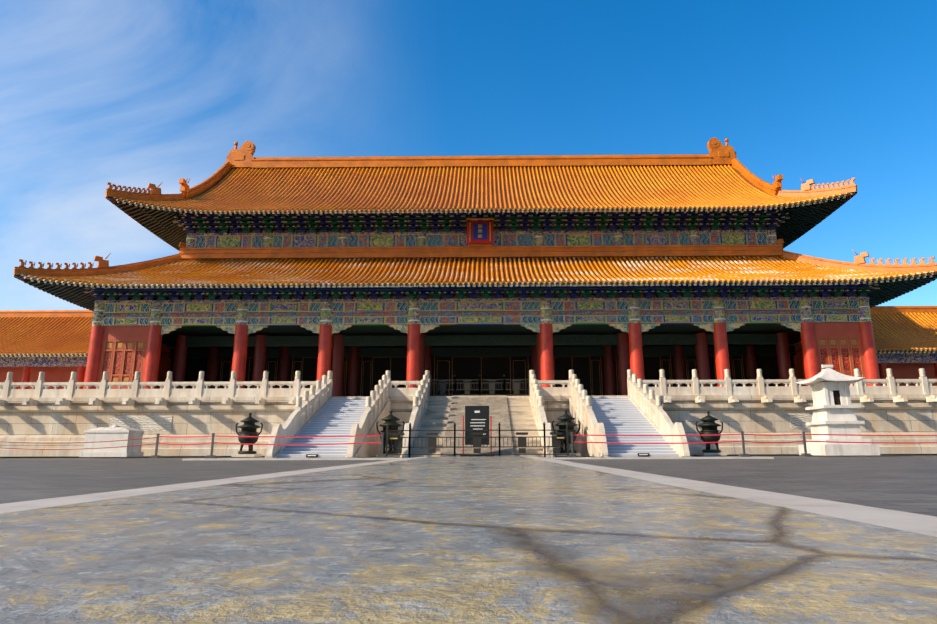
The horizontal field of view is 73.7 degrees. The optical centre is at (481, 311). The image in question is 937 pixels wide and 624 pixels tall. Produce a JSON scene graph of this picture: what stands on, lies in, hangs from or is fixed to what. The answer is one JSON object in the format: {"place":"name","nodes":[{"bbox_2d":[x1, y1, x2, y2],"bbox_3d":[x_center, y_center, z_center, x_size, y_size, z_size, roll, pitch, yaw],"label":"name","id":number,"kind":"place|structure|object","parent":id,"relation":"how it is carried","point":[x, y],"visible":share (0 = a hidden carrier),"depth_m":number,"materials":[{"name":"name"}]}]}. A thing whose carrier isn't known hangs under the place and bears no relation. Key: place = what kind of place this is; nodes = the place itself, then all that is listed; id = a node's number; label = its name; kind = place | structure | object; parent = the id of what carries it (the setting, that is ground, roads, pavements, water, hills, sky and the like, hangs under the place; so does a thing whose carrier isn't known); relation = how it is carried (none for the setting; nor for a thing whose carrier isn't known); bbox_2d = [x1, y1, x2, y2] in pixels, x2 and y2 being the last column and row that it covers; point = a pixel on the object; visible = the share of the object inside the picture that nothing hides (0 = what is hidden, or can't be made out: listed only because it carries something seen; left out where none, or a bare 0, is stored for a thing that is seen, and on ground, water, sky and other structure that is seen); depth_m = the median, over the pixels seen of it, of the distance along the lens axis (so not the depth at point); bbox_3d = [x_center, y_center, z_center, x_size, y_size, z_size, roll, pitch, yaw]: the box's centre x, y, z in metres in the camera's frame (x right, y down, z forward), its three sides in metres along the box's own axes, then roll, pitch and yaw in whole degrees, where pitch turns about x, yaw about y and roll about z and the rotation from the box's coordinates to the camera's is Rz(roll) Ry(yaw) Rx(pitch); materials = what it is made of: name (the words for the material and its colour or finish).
{"place":"outdoors","nodes":[
{"label":"outdoors","id":0,"kind":"place"},
{"bbox_2d":[0,454,936,516],"bbox_3d":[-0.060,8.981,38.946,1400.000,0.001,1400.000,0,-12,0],"label":"ground","id":1,"kind":"structure","parent":0,"point":[903,482],"depth_m":10.90,"materials":[{"name":"stone"}]},
{"bbox_2d":[79,425,144,456],"bbox_3d":[-19.514,6.835,33.182,2.450,1.670,1.600,0,-12,0],"label":"stone chest","id":2,"kind":"object","parent":1,"relation":"on","point":[113,433],"visible":1,"depth_m":32.53,"materials":[{"name":"white stone"}]},
{"bbox_2d":[232,413,262,456],"bbox_3d":[-11.632,6.126,31.224,1.385,2.167,1.127,0,-12,0],"label":"incense burner","id":3,"kind":"object","parent":1,"relation":"on","point":[249,427],"visible":0.98,"depth_m":30.92,"materials":[{"name":"brown metal"}]},
{"bbox_2d":[376,411,404,456],"bbox_3d":[-4.343,5.791,29.802,1.385,2.167,1.127,0,-12,0],"label":"incense burner","id":4,"kind":"object","parent":1,"relation":"on","point":[391,419],"visible":0.77,"depth_m":29.52,"materials":[{"name":"brown metal"}]},
{"bbox_2d":[0,394,936,456],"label":"terrace base","id":5,"kind":"object","parent":1,"relation":"on","point":[46,423],"depth_m":35.90,"materials":[{"name":"beige stone"}]},
{"bbox_2d":[0,356,87,388],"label":"building wall","id":6,"kind":"structure","parent":5,"relation":"on","point":[53,368],"depth_m":48.42,"materials":[{"name":"red paint"}]},
{"bbox_2d":[0,353,162,356],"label":"roof eaves","id":7,"kind":"object","parent":6,"relation":"on","point":[46,355],"visible":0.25,"depth_m":47.04,"materials":[{"name":"orange"}]},
{"bbox_2d":[0,316,173,355],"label":"gallery roof tiles","id":8,"kind":"object","parent":6,"relation":"on","point":[45,335],"visible":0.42,"depth_m":50.85,"materials":[{"name":"orange tile"}]},
{"bbox_2d":[0,310,93,317],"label":"roof ridge","id":9,"kind":"structure","parent":8,"relation":"on","point":[40,313],"depth_m":53.79,"materials":[{"name":"ceramic"}]},
{"bbox_2d":[109,414,812,430],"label":"terrace carved panels","id":10,"kind":"object","parent":5,"relation":"attached to","point":[164,423],"visible":0.5,"depth_m":36.09,"materials":[{"name":"beige stone"}]},
{"bbox_2d":[0,368,936,457],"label":"marble balustrades","id":11,"kind":"object","parent":5,"relation":"on","point":[641,398],"visible":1,"depth_m":35.91,"materials":[{"name":"white stone"}]},
{"bbox_2d":[277,395,678,457],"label":"stairs","id":12,"kind":"structure","parent":5,"relation":"on","point":[613,415],"depth_m":30.41,"materials":[{"name":"stone"}]},
{"bbox_2d":[83,289,880,396],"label":"gate hall","id":13,"kind":"structure","parent":5,"relation":"on","point":[355,345],"depth_m":40.94,"materials":[{"name":"green paint"}]},
{"bbox_2d":[84,283,879,299],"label":"dougong","id":14,"kind":"object","parent":13,"relation":"on","point":[850,290],"visible":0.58,"depth_m":40.70,"materials":[{"name":"blue"}]},
{"bbox_2d":[14,272,936,311],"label":"roof eaves","id":15,"kind":"object","parent":14,"relation":"on","point":[887,291],"visible":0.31,"depth_m":38.49,"materials":[{"name":"red"}]},
{"bbox_2d":[16,256,936,299],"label":"roof tiles","id":16,"kind":"object","parent":15,"relation":"on","point":[560,270],"visible":0.38,"depth_m":41.79,"materials":[{"name":"orange tile"}]},
{"bbox_2d":[179,169,782,259],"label":"storey","id":17,"kind":"object","parent":16,"relation":"on","point":[479,239],"visible":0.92,"depth_m":45.36,"materials":[{"name":"blue"}]},
{"bbox_2d":[14,138,936,276],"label":"roof ridges","id":18,"kind":"object","parent":17,"relation":"attached to","point":[244,158],"visible":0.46,"depth_m":53.53,"materials":[{"name":"ceramic"}]},
{"bbox_2d":[173,209,789,232],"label":"dougong","id":19,"kind":"object","parent":17,"relation":"on","point":[189,224],"visible":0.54,"depth_m":45.42,"materials":[{"name":"blue"}]},
{"bbox_2d":[106,192,856,250],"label":"roof eaves","id":20,"kind":"object","parent":19,"relation":"on","point":[806,217],"visible":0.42,"depth_m":44.34,"materials":[{"name":"red"}]},
{"bbox_2d":[106,165,854,243],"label":"roof tiles","id":21,"kind":"object","parent":20,"relation":"on","point":[455,188],"visible":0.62,"depth_m":48.84,"materials":[{"name":"orange tile"}]},
{"bbox_2d":[790,312,936,353],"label":"gallery roof tiles","id":22,"kind":"object","parent":13,"relation":"on","point":[902,331],"visible":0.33,"depth_m":50.35,"materials":[{"name":"orange tile"}]},
{"bbox_2d":[870,306,936,313],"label":"roof ridge","id":23,"kind":"structure","parent":22,"relation":"on","point":[900,309],"depth_m":53.24,"materials":[{"name":"ceramic"}]},
{"bbox_2d":[876,352,936,385],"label":"building wall","id":24,"kind":"structure","parent":5,"relation":"on","point":[904,365],"depth_m":47.93,"materials":[{"name":"red paint"}]},
{"bbox_2d":[876,350,936,352],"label":"gallery roof eaves","id":25,"kind":"object","parent":24,"relation":"on","point":[906,351],"visible":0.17,"depth_m":46.48,"materials":[{"name":"orange"}]},
{"bbox_2d":[0,456,936,623],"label":"stone walkway","id":26,"kind":"structure","parent":1,"relation":"on","point":[483,540],"depth_m":1.70,"materials":[{"name":"stone"}]},
{"bbox_2d":[0,431,936,457],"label":"barrier stanchions","id":27,"kind":"object","parent":1,"relation":"on","point":[742,434],"visible":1,"depth_m":25.77,"materials":[{"name":"grey"}]},
{"bbox_2d":[0,457,936,536],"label":"stone border strips","id":28,"kind":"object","parent":1,"relation":"on","point":[913,522],"depth_m":3.81,"materials":[{"name":"stone"}]},
{"bbox_2d":[182,457,773,459],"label":"curb","id":29,"kind":"structure","parent":1,"relation":"on","point":[541,457],"depth_m":25.36,"materials":[{"name":"stone"}]},
{"bbox_2d":[460,406,493,456],"bbox_3d":[-0.173,5.016,26.252,1.400,2.130,0.500,0,-12,0],"label":"notice board","id":30,"kind":"object","parent":29,"relation":"on","point":[476,417],"visible":0.73,"depth_m":26.29,"materials":[{"name":"black metal"}]},
{"bbox_2d":[386,374,568,457],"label":"iron fences","id":31,"kind":"object","parent":29,"relation":"on","point":[432,445],"visible":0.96,"depth_m":25.94,"materials":[{"name":"grey metal"}]},
{"bbox_2d":[306,436,649,456],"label":"signs","id":32,"kind":"object","parent":29,"relation":"on","point":[556,437],"visible":0.98,"depth_m":26.49,"materials":[{"name":"white"}]},
{"bbox_2d":[552,410,580,455],"bbox_3d":[4.056,5.752,29.740,1.385,2.167,1.127,0,-12,0],"label":"incense burner","id":33,"kind":"object","parent":1,"relation":"on","point":[565,418],"visible":0.77,"depth_m":29.45,"materials":[{"name":"brown metal"}]},
{"bbox_2d":[695,411,726,455],"bbox_3d":[11.367,6.018,31.053,1.385,2.167,1.127,0,-12,0],"label":"incense burner","id":34,"kind":"object","parent":1,"relation":"on","point":[709,425],"visible":0.98,"depth_m":30.75,"materials":[{"name":"brown metal"}]},
{"bbox_2d":[795,365,879,455],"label":"stone pavilion","id":35,"kind":"structure","parent":1,"relation":"on","point":[832,407],"depth_m":29.86,"materials":[{"name":"white stone"}]},
{"bbox_2d":[0,0,936,309],"label":"sky","id":36,"kind":"structure","parent":0,"point":[94,94],"materials":[{"name":"blue"}]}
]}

